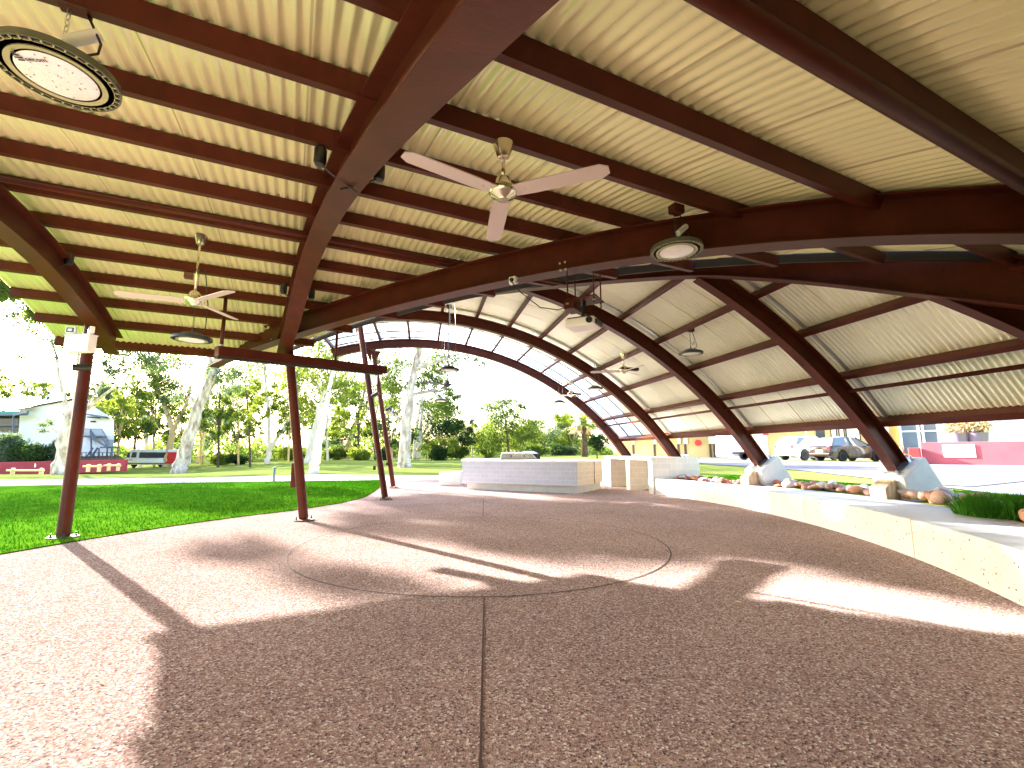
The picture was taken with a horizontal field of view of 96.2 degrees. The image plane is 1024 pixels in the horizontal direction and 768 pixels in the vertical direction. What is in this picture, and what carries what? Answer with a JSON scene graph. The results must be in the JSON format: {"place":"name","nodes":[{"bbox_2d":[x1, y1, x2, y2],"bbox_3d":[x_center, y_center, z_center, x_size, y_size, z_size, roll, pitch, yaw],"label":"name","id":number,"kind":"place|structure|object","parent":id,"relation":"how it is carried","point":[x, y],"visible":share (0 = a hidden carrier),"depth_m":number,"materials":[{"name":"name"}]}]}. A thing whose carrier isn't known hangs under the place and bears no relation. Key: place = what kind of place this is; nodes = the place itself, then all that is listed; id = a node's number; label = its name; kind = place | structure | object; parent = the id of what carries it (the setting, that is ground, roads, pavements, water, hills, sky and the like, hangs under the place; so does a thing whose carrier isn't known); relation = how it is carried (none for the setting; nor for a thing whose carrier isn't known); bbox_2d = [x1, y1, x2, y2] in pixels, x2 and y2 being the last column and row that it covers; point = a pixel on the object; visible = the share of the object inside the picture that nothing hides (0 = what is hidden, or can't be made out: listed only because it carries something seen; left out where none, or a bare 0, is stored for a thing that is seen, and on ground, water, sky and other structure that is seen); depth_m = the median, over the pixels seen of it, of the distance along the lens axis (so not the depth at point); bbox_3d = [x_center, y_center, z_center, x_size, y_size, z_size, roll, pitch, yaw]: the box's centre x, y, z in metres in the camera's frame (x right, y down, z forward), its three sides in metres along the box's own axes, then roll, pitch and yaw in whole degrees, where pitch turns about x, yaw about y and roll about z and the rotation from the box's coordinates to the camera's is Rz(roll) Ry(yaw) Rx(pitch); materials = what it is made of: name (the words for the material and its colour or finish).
{"place":"outdoors","nodes":[
{"label":"outdoors","id":0,"kind":"place"},
{"bbox_2d":[8,455,123,461],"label":"terrain","id":1,"kind":"structure","parent":0,"point":[101,458],"depth_m":46.82,"materials":[{"name":"soil"}]},
{"bbox_2d":[0,430,37,461],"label":"bush","id":2,"kind":"object","parent":1,"relation":"on","point":[6,444],"visible":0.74,"depth_m":43.78,"materials":[{"name":"green plant"}]},
{"bbox_2d":[6,440,51,461],"bbox_3d":[-45.805,6.437,43.880,4.386,2.371,3.399,0,-8,0],"label":"bush","id":3,"kind":"object","parent":1,"relation":"on","point":[25,452],"visible":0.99,"depth_m":43.31,"materials":[{"name":"green plant"}]},
{"bbox_2d":[0,397,113,455],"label":"white building","id":4,"kind":"structure","parent":1,"relation":"on","point":[30,415],"depth_m":51.91,"materials":[{"name":"paint"}]},
{"bbox_2d":[84,428,119,456],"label":"outside stairs","id":5,"kind":"structure","parent":1,"relation":"on","point":[93,436],"depth_m":50.00,"materials":[{"name":"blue metal"}]},
{"bbox_2d":[0,479,379,553],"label":"lawn","id":6,"kind":"structure","parent":0,"point":[18,490],"depth_m":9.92,"materials":[{"name":"green plant"}]},
{"bbox_2d":[0,475,438,485],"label":"path","id":7,"kind":"structure","parent":0,"point":[15,482],"depth_m":19.63,"materials":[{"name":"grey concrete"}]},
{"bbox_2d":[0,299,627,453],"label":"sky","id":8,"kind":"structure","parent":0,"point":[496,380],"materials":[{"name":"white"}]},
{"bbox_2d":[0,453,987,549],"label":"ground","id":9,"kind":"structure","parent":0,"point":[357,467],"depth_m":31.30,"materials":[{"name":"green plant"}]},
{"bbox_2d":[0,378,20,410],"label":"bushy tree","id":10,"kind":"object","parent":9,"relation":"on","point":[6,387],"visible":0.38,"depth_m":58.98,"materials":[{"name":"green plant"}]},
{"bbox_2d":[11,377,40,410],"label":"bushy tree","id":11,"kind":"object","parent":9,"relation":"on","point":[21,383],"visible":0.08,"depth_m":62.62,"materials":[{"name":"green plant"}]},
{"bbox_2d":[18,380,72,399],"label":"bushy tree","id":12,"kind":"object","parent":9,"relation":"on","point":[44,392],"visible":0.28,"depth_m":58.70,"materials":[{"name":"green plant"}]},
{"bbox_2d":[0,459,127,473],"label":"retaining wall","id":13,"kind":"structure","parent":9,"relation":"on","point":[5,466],"depth_m":41.80,"materials":[{"name":"red paint"}]},
{"bbox_2d":[0,301,188,474],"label":"gum tree","id":14,"kind":"object","parent":9,"relation":"on","point":[57,465],"visible":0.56,"depth_m":36.59,"materials":[{"name":"white plant"}]},
{"bbox_2d":[0,278,202,466],"bbox_3d":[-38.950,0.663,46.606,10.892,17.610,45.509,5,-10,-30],"label":"gum tree","id":15,"kind":"object","parent":9,"relation":"on","point":[154,380],"visible":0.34,"depth_m":62.41,"materials":[{"name":"green plant"}]},
{"bbox_2d":[88,377,126,416],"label":"bushy tree","id":16,"kind":"object","parent":9,"relation":"on","point":[102,389],"visible":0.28,"depth_m":64.99,"materials":[{"name":"green plant"}]},
{"bbox_2d":[94,389,143,455],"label":"bushy tree","id":17,"kind":"object","parent":9,"relation":"on","point":[120,402],"visible":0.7,"depth_m":57.33,"materials":[{"name":"green plant"}]},
{"bbox_2d":[100,380,163,466],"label":"gum tree","id":18,"kind":"object","parent":9,"relation":"on","point":[146,445],"visible":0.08,"depth_m":73.19,"materials":[{"name":"green plant"}]},
{"bbox_2d":[110,373,163,467],"bbox_3d":[-53.283,5.301,64.875,14.217,13.724,6.887,-8,-12,44],"label":"bushy tree","id":19,"kind":"object","parent":9,"relation":"on","point":[148,425],"visible":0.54,"depth_m":63.23,"materials":[{"name":"green plant"}]},
{"bbox_2d":[134,382,173,466],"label":"bushy tree","id":20,"kind":"object","parent":9,"relation":"on","point":[155,433],"visible":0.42,"depth_m":64.92,"materials":[{"name":"green plant"}]},
{"bbox_2d":[126,449,191,466],"bbox_3d":[-47.886,10.068,62.231,7.469,2.380,2.130,0,-8,0],"label":"minibus","id":21,"kind":"object","parent":9,"relation":"on","point":[135,457],"visible":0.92,"depth_m":61.22,"materials":[{"name":"white paint"}]},
{"bbox_2d":[155,401,211,444],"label":"bushy tree","id":22,"kind":"object","parent":9,"relation":"on","point":[179,427],"visible":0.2,"depth_m":68.26,"materials":[{"name":"green plant"}]},
{"bbox_2d":[175,408,231,463],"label":"bushy tree","id":23,"kind":"object","parent":9,"relation":"on","point":[205,446],"visible":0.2,"depth_m":73.08,"materials":[{"name":"green plant"}]},
{"bbox_2d":[160,357,261,473],"bbox_3d":[-26.081,-2.913,40.844,15.191,22.548,25.807,5,-10,-29],"label":"gum tree","id":24,"kind":"object","parent":9,"relation":"on","point":[181,461],"visible":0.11,"depth_m":46.53,"materials":[{"name":"white plant"}]},
{"bbox_2d":[190,372,243,466],"bbox_3d":[-38.870,4.474,60.150,5.995,13.222,11.579,4,-10,-28],"label":"bushy tree","id":25,"kind":"object","parent":9,"relation":"on","point":[219,413],"visible":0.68,"depth_m":59.41,"materials":[{"name":"green plant"}]},
{"bbox_2d":[186,356,265,462],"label":"gum tree","id":26,"kind":"object","parent":9,"relation":"on","point":[210,399],"visible":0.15,"depth_m":93.28,"materials":[{"name":"green plant"}]},
{"bbox_2d":[205,385,264,464],"bbox_3d":[-38.165,5.626,63.511,8.128,11.450,11.763,4,-10,-28],"label":"bushy tree","id":27,"kind":"object","parent":9,"relation":"on","point":[237,435],"visible":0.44,"depth_m":63.51,"materials":[{"name":"green plant"}]},
{"bbox_2d":[223,453,251,464],"bbox_3d":[-38.606,10.682,64.774,4.052,1.999,2.689,0,-8,0],"label":"shrub","id":28,"kind":"object","parent":9,"relation":"on","point":[232,458],"visible":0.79,"depth_m":64.32,"materials":[{"name":"green plant"}]},
{"bbox_2d":[229,373,274,466],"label":"bushy tree","id":29,"kind":"object","parent":9,"relation":"on","point":[251,411],"visible":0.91,"depth_m":52.37,"materials":[{"name":"green plant"}]},
{"bbox_2d":[225,349,314,463],"bbox_3d":[-32.471,2.812,62.130,12.754,16.179,8.904,4,-9,-26],"label":"gum tree","id":30,"kind":"object","parent":9,"relation":"on","point":[270,443],"visible":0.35,"depth_m":61.59,"materials":[{"name":"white plant"}]},
{"bbox_2d":[267,380,308,462],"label":"bushy tree","id":31,"kind":"object","parent":9,"relation":"on","point":[281,418],"visible":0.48,"depth_m":59.52,"materials":[{"name":"green plant"}]},
{"bbox_2d":[274,445,305,460],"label":"shrub","id":32,"kind":"object","parent":9,"relation":"on","point":[281,453],"visible":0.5,"depth_m":68.58,"materials":[{"name":"green plant"}]},
{"bbox_2d":[264,341,362,462],"bbox_3d":[-22.216,1.571,52.303,11.488,14.956,8.434,-4,-9,27],"label":"gum tree","id":33,"kind":"object","parent":9,"relation":"on","point":[314,427],"visible":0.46,"depth_m":52.38,"materials":[{"name":"white plant"}]},
{"bbox_2d":[279,330,367,472],"bbox_3d":[-10.995,0.773,26.817,4.877,9.148,4.139,4,-10,-27],"label":"gum tree","id":34,"kind":"object","parent":9,"relation":"on","point":[314,463],"visible":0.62,"depth_m":26.80,"materials":[{"name":"white plant"}]},
{"bbox_2d":[301,377,352,460],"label":"bushy tree","id":35,"kind":"object","parent":9,"relation":"on","point":[334,426],"visible":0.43,"depth_m":66.56,"materials":[{"name":"green plant"}]},
{"bbox_2d":[321,445,348,459],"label":"shrub","id":36,"kind":"object","parent":9,"relation":"on","point":[337,453],"visible":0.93,"depth_m":68.89,"materials":[{"name":"green plant"}]},
{"bbox_2d":[322,424,360,448],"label":"bushy tree","id":37,"kind":"object","parent":9,"relation":"on","point":[340,442],"visible":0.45,"depth_m":74.77,"materials":[{"name":"green plant"}]},
{"bbox_2d":[306,371,385,457],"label":"gum tree","id":38,"kind":"object","parent":9,"relation":"on","point":[348,408],"visible":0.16,"depth_m":79.71,"materials":[{"name":"green plant"}]},
{"bbox_2d":[334,381,378,448],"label":"bushy tree","id":39,"kind":"object","parent":9,"relation":"on","point":[357,431],"visible":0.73,"depth_m":67.29,"materials":[{"name":"green plant"}]},
{"bbox_2d":[347,446,371,459],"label":"shrub","id":40,"kind":"object","parent":9,"relation":"on","point":[359,454],"visible":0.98,"depth_m":66.26,"materials":[{"name":"green plant"}]},
{"bbox_2d":[114,417,613,461],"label":"distant woodland","id":41,"kind":"object","parent":9,"relation":"on","point":[227,449],"visible":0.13,"depth_m":100.05,"materials":[{"name":"green plant"}]},
{"bbox_2d":[349,374,402,459],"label":"bushy tree","id":42,"kind":"object","parent":9,"relation":"on","point":[364,426],"visible":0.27,"depth_m":71.06,"materials":[{"name":"green plant"}]},
{"bbox_2d":[188,445,588,465],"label":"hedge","id":43,"kind":"object","parent":9,"relation":"on","point":[371,457],"visible":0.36,"depth_m":72.52,"materials":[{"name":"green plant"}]},
{"bbox_2d":[359,422,421,460],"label":"bushy tree","id":44,"kind":"object","parent":9,"relation":"on","point":[393,443],"visible":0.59,"depth_m":59.28,"materials":[{"name":"green plant"}]},
{"bbox_2d":[359,323,487,467],"bbox_3d":[-7.536,0.274,37.134,11.411,13.332,7.242,0,-8,0],"label":"gum tree","id":45,"kind":"object","parent":9,"relation":"on","point":[448,407],"visible":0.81,"depth_m":36.88,"materials":[{"name":"white plant"}]},
{"bbox_2d":[415,436,461,460],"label":"bushy tree","id":46,"kind":"object","parent":9,"relation":"on","point":[452,445],"visible":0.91,"depth_m":65.67,"materials":[{"name":"green plant"}]},
{"bbox_2d":[428,443,450,460],"bbox_3d":[-10.417,9.816,65.279,3.535,2.866,2.603,0,-8,0],"label":"shrub","id":47,"kind":"object","parent":9,"relation":"on","point":[437,454],"visible":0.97,"depth_m":64.75,"materials":[{"name":"green plant"}]},
{"bbox_2d":[411,393,475,459],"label":"gum tree","id":48,"kind":"object","parent":9,"relation":"on","point":[423,422],"visible":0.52,"depth_m":75.24,"materials":[{"name":"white plant"}]},
{"bbox_2d":[448,446,469,458],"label":"shrub","id":49,"kind":"object","parent":9,"relation":"on","point":[457,454],"visible":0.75,"depth_m":72.72,"materials":[{"name":"green plant"}]},
{"bbox_2d":[443,418,483,458],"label":"bushy tree","id":50,"kind":"object","parent":9,"relation":"on","point":[464,441],"visible":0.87,"depth_m":73.61,"materials":[{"name":"green plant"}]},
{"bbox_2d":[451,416,495,457],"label":"bushy tree","id":51,"kind":"object","parent":9,"relation":"on","point":[476,443],"visible":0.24,"depth_m":79.63,"materials":[{"name":"green plant"}]},
{"bbox_2d":[475,394,544,453],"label":"gum tree","id":52,"kind":"object","parent":9,"relation":"on","point":[502,415],"visible":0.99,"depth_m":61.95,"materials":[{"name":"green plant"}]},
{"bbox_2d":[517,443,550,455],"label":"shrub","id":53,"kind":"object","parent":9,"relation":"on","point":[539,449],"visible":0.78,"depth_m":70.42,"materials":[{"name":"green plant"}]},
{"bbox_2d":[525,419,567,447],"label":"bushy tree","id":54,"kind":"object","parent":9,"relation":"on","point":[552,434],"visible":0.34,"depth_m":86.74,"materials":[{"name":"green plant"}]},
{"bbox_2d":[527,412,581,445],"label":"bushy tree","id":55,"kind":"object","parent":9,"relation":"on","point":[580,437],"visible":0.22,"depth_m":89.85,"materials":[{"name":"green plant"}]},
{"bbox_2d":[548,443,578,455],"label":"shrub","id":56,"kind":"object","parent":9,"relation":"on","point":[560,450],"visible":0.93,"depth_m":74.84,"materials":[{"name":"green plant"}]},
{"bbox_2d":[548,412,599,447],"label":"bushy tree","id":57,"kind":"object","parent":9,"relation":"on","point":[564,441],"visible":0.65,"depth_m":86.49,"materials":[{"name":"green plant"}]},
{"bbox_2d":[568,411,598,456],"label":"palm tree","id":58,"kind":"object","parent":9,"relation":"on","point":[583,430],"visible":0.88,"depth_m":59.21,"materials":[{"name":"green plant"}]},
{"bbox_2d":[584,432,609,458],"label":"gum tree","id":59,"kind":"object","parent":9,"relation":"on","point":[597,443],"visible":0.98,"depth_m":26.65,"materials":[{"name":"green plant"}]},
{"bbox_2d":[611,419,869,459],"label":"yellow building","id":60,"kind":"structure","parent":9,"relation":"on","point":[706,449],"depth_m":41.43,"materials":[{"name":"paint"}]},
{"bbox_2d":[752,434,768,455],"bbox_3d":[20.890,4.987,38.640,1.131,2.600,0.050,-6,-11,37],"label":"grey door","id":61,"kind":"structure","parent":60,"relation":"in","point":[761,439],"depth_m":38.51,"materials":[{"name":"metal"}]},
{"bbox_2d":[774,436,836,460],"bbox_3d":[20.777,4.500,32.183,4.490,1.664,2.060,2,-9,-16],"label":"parked car","id":62,"kind":"object","parent":9,"relation":"on","point":[786,448],"visible":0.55,"depth_m":31.28,"materials":[{"name":"white paint"}]},
{"bbox_2d":[880,419,1023,461],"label":"shop front","id":63,"kind":"object","parent":9,"relation":"on","point":[911,436],"visible":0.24,"depth_m":25.89,"materials":[{"name":"white paint"}]},
{"bbox_2d":[888,426,900,448],"bbox_3d":[22.536,3.199,27.017,0.495,2.680,0.060,-7,-11,41],"label":"door","id":64,"kind":"structure","parent":63,"relation":"in","point":[894,430],"depth_m":27.00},
{"bbox_2d":[901,425,918,456],"bbox_3d":[23.025,3.135,26.589,0.689,2.680,0.060,-7,-11,41],"label":"window","id":65,"kind":"structure","parent":63,"relation":"in","point":[910,440],"depth_m":26.57,"materials":[{"name":"blue glass"}]},
{"bbox_2d":[919,424,937,441],"bbox_3d":[23.651,3.054,26.042,0.689,2.680,0.060,-7,-11,41],"label":"window","id":66,"kind":"structure","parent":63,"relation":"in","point":[929,436],"depth_m":26.01,"materials":[{"name":"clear glass"}]},
{"bbox_2d":[940,422,975,441],"bbox_3d":[24.147,2.941,24.699,1.468,2.508,1.535,-5,-10,30],"label":"tall planter","id":67,"kind":"object","parent":9,"relation":"on","point":[961,436],"visible":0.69,"depth_m":24.51,"materials":[{"name":"purple"}]},
{"bbox_2d":[920,441,1023,465],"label":"wall","id":68,"kind":"structure","parent":9,"relation":"on","point":[1001,453],"depth_m":19.76,"materials":[{"name":"pink paint"}]},
{"bbox_2d":[942,444,976,457],"bbox_3d":[19.791,2.968,20.324,0.028,0.566,1.037,7,-11,-41],"label":"wall sign","id":69,"kind":"object","parent":68,"relation":"attached to","point":[965,451],"visible":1,"depth_m":20.29,"materials":[{"name":"white paint"}]},
{"bbox_2d":[956,421,995,441],"bbox_3d":[24.575,2.916,24.191,1.518,2.408,1.588,6,-10,-36],"label":"tall planter","id":70,"kind":"object","parent":9,"relation":"on","point":[979,435],"visible":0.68,"depth_m":23.95,"materials":[{"name":"purple"}]},
{"bbox_2d":[0,480,1023,767],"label":"floor","id":71,"kind":"structure","parent":0,"point":[890,658],"depth_m":2.78,"materials":[{"name":"brown concrete"}]},
{"bbox_2d":[439,471,463,485],"bbox_3d":[-2.146,3.358,16.364,0.773,0.470,1.068,0,-8,0],"label":"concrete block seat","id":72,"kind":"object","parent":71,"relation":"on","point":[449,478],"visible":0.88,"depth_m":16.02,"materials":[{"name":"white concrete"}]},
{"bbox_2d":[285,499,671,767],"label":"floor joint","id":73,"kind":"object","parent":71,"relation":"on","point":[481,731],"visible":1,"depth_m":3.69,"materials":[{"name":"black concrete"}]},
{"bbox_2d":[0,0,1023,539],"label":"pavilion","id":74,"kind":"structure","parent":71,"relation":"on","point":[842,180],"depth_m":4.11,"materials":[{"name":"brown paint"}]},
{"bbox_2d":[0,0,121,111],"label":"pendant lamp","id":75,"kind":"object","parent":74,"relation":"hanging from","point":[65,71],"visible":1,"depth_m":2.16,"materials":[{"name":"beige"}]},
{"bbox_2d":[63,326,98,353],"bbox_3d":[-6.067,-0.623,6.459,0.422,0.365,0.144,-1,-9,8],"label":"emergency flood light","id":76,"kind":"object","parent":74,"relation":"attached to","point":[74,342],"visible":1,"depth_m":6.41,"materials":[{"name":"white paint"}]},
{"bbox_2d":[113,232,237,319],"bbox_3d":[-3.603,-1.271,5.404,1.331,0.845,1.095,0,-8,0],"label":"ceiling fan","id":77,"kind":"object","parent":74,"relation":"hanging from","point":[193,298],"visible":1,"depth_m":5.11,"materials":[{"name":"beige metal"}]},
{"bbox_2d":[170,268,212,343],"bbox_3d":[-4.180,-1.056,6.067,0.460,1.001,0.460,0,-8,0],"label":"pendant lamp","id":78,"kind":"object","parent":74,"relation":"hanging from","point":[192,337],"visible":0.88,"depth_m":5.96,"materials":[{"name":"grey metal"}]},
{"bbox_2d":[214,297,386,374],"bbox_3d":[-3.532,-0.658,8.260,0.130,0.957,3.251,-5,-10,33],"label":"screen housing","id":79,"kind":"object","parent":74,"relation":"hanging from","point":[222,351],"visible":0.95,"depth_m":7.75,"materials":[{"name":"brown paint"}]},
{"bbox_2d":[313,145,357,193],"bbox_3d":[-1.337,-1.617,3.494,0.326,0.307,0.088,5,-10,-33],"label":"sensor light","id":80,"kind":"object","parent":74,"relation":"attached to","point":[320,156],"visible":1,"depth_m":3.41,"materials":[{"name":"black plastic"}]},
{"bbox_2d":[339,165,384,190],"bbox_3d":[-1.150,-1.609,3.553,0.326,0.307,0.088,5,-10,-33],"label":"sensor light","id":81,"kind":"object","parent":74,"relation":"attached to","point":[379,176],"visible":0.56,"depth_m":3.59,"materials":[{"name":"black plastic"}]},
{"bbox_2d":[438,302,458,371],"bbox_3d":[-1.383,-1.359,10.211,0.460,2.167,0.460,0,-8,0],"label":"pendant lamp","id":82,"kind":"object","parent":74,"relation":"hanging from","point":[449,368],"visible":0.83,"depth_m":10.07,"materials":[{"name":"black plastic"}]},
{"bbox_2d":[425,304,471,388],"bbox_3d":[-1.587,-1.012,12.251,1.217,2.231,1.252,0,-8,0],"label":"ceiling fan","id":83,"kind":"object","parent":74,"relation":"hanging from","point":[447,384],"visible":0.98,"depth_m":12.04,"materials":[{"name":"white metal"}]},
{"bbox_2d":[401,137,609,240],"bbox_3d":[-0.023,-1.442,3.304,1.291,0.421,1.156,0,-8,0],"label":"ceiling fan","id":84,"kind":"object","parent":74,"relation":"hanging from","point":[503,191],"visible":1,"depth_m":3.04,"materials":[{"name":"beige metal"}]},
{"bbox_2d":[564,271,603,315],"bbox_3d":[0.792,-1.020,5.098,0.380,0.623,0.300,-5,-10,28],"label":"projector hanger","id":85,"kind":"object","parent":74,"relation":"hanging from","point":[575,304],"visible":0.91,"depth_m":5.05,"materials":[{"name":"brown paint"}]},
{"bbox_2d":[565,315,602,331],"bbox_3d":[0.783,-0.664,5.027,0.360,0.108,0.290,-5,-10,28],"label":"projector","id":86,"kind":"object","parent":85,"relation":"attached to","point":[582,323],"visible":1,"depth_m":4.95,"materials":[{"name":"white paint"}]},
{"bbox_2d":[590,353,643,374],"bbox_3d":[2.336,-0.457,9.957,1.217,0.442,1.252,0,-8,0],"label":"ceiling fan","id":87,"kind":"object","parent":74,"relation":"hanging from","point":[623,369],"visible":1,"depth_m":10.01,"materials":[{"name":"silver metal"}]},
{"bbox_2d":[650,202,703,261],"bbox_3d":[1.493,-1.418,4.199,0.460,0.460,0.460,0,-8,0],"label":"pendant lamp","id":88,"kind":"object","parent":74,"relation":"hanging from","point":[676,248],"visible":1,"depth_m":4.16,"materials":[{"name":"beige metal"}]},
{"bbox_2d":[679,328,703,355],"bbox_3d":[3.550,-0.854,9.139,0.460,0.544,0.460,0,-8,0],"label":"pendant lamp","id":89,"kind":"object","parent":74,"relation":"hanging from","point":[690,351],"visible":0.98,"depth_m":9.06,"materials":[{"name":"grey metal"}]},
{"bbox_2d":[461,459,602,493],"bbox_3d":[0.488,2.799,14.152,4.530,0.927,2.145,-2,-9,11],"label":"barbecue counter","id":90,"kind":"object","parent":71,"relation":"on","point":[576,476],"visible":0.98,"depth_m":13.62,"materials":[{"name":"concrete"}]},
{"bbox_2d":[500,452,536,459],"bbox_3d":[0.202,2.235,14.282,1.125,0.219,0.500,0,-8,0],"label":"barbecue","id":91,"kind":"object","parent":90,"relation":"on","point":[517,456],"visible":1,"depth_m":14.10,"materials":[{"name":"silver metal"}]},
{"bbox_2d":[601,456,699,493],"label":"wall","id":92,"kind":"structure","parent":71,"relation":"on","point":[633,472],"depth_m":14.23,"materials":[{"name":"concrete"}]},
{"bbox_2d":[648,478,1023,606],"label":"concrete bench","id":93,"kind":"object","parent":71,"relation":"on","point":[987,553],"visible":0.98,"depth_m":5.40,"materials":[{"name":"concrete"}]},
{"bbox_2d":[699,459,1023,494],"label":"road","id":94,"kind":"structure","parent":0,"point":[948,474],"depth_m":15.66,"materials":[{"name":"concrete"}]},
{"bbox_2d":[715,435,747,459],"bbox_3d":[16.152,4.544,32.839,2.450,1.730,1.700,0,-8,0],"label":"box trailer","id":95,"kind":"object","parent":94,"relation":"on","point":[728,446],"visible":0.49,"depth_m":32.34,"materials":[{"name":"white paint"}]},
{"bbox_2d":[809,436,879,461],"bbox_3d":[20.549,3.988,28.215,4.240,1.509,1.980,2,-9,-14],"label":"parked car","id":96,"kind":"object","parent":94,"relation":"on","point":[842,448],"visible":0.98,"depth_m":27.45,"materials":[{"name":"silver paint"}]},
{"bbox_2d":[942,477,1023,486],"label":"kerb","id":97,"kind":"object","parent":94,"relation":"on","point":[995,481],"visible":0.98,"depth_m":10.59,"materials":[{"name":"white concrete"}]},
{"bbox_2d":[704,474,1020,497],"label":"lawn","id":98,"kind":"structure","parent":0,"point":[851,483],"depth_m":10.67,"materials":[{"name":"plant"}]},
{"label":"soil","id":99,"kind":"structure","parent":0,"visible":0},
{"bbox_2d":[930,490,951,504],"bbox_3d":[6.043,1.596,6.475,0.233,0.202,0.234,8,-11,-42],"label":"river stone","id":100,"kind":"object","parent":99,"relation":"on","point":[935,496],"visible":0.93,"depth_m":6.42,"materials":[{"name":"beige stone"}]},
{"bbox_2d":[938,489,1023,521],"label":"ground cover plant","id":101,"kind":"object","parent":99,"relation":"on","point":[992,507],"visible":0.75,"depth_m":5.28,"materials":[{"name":"green plant"}]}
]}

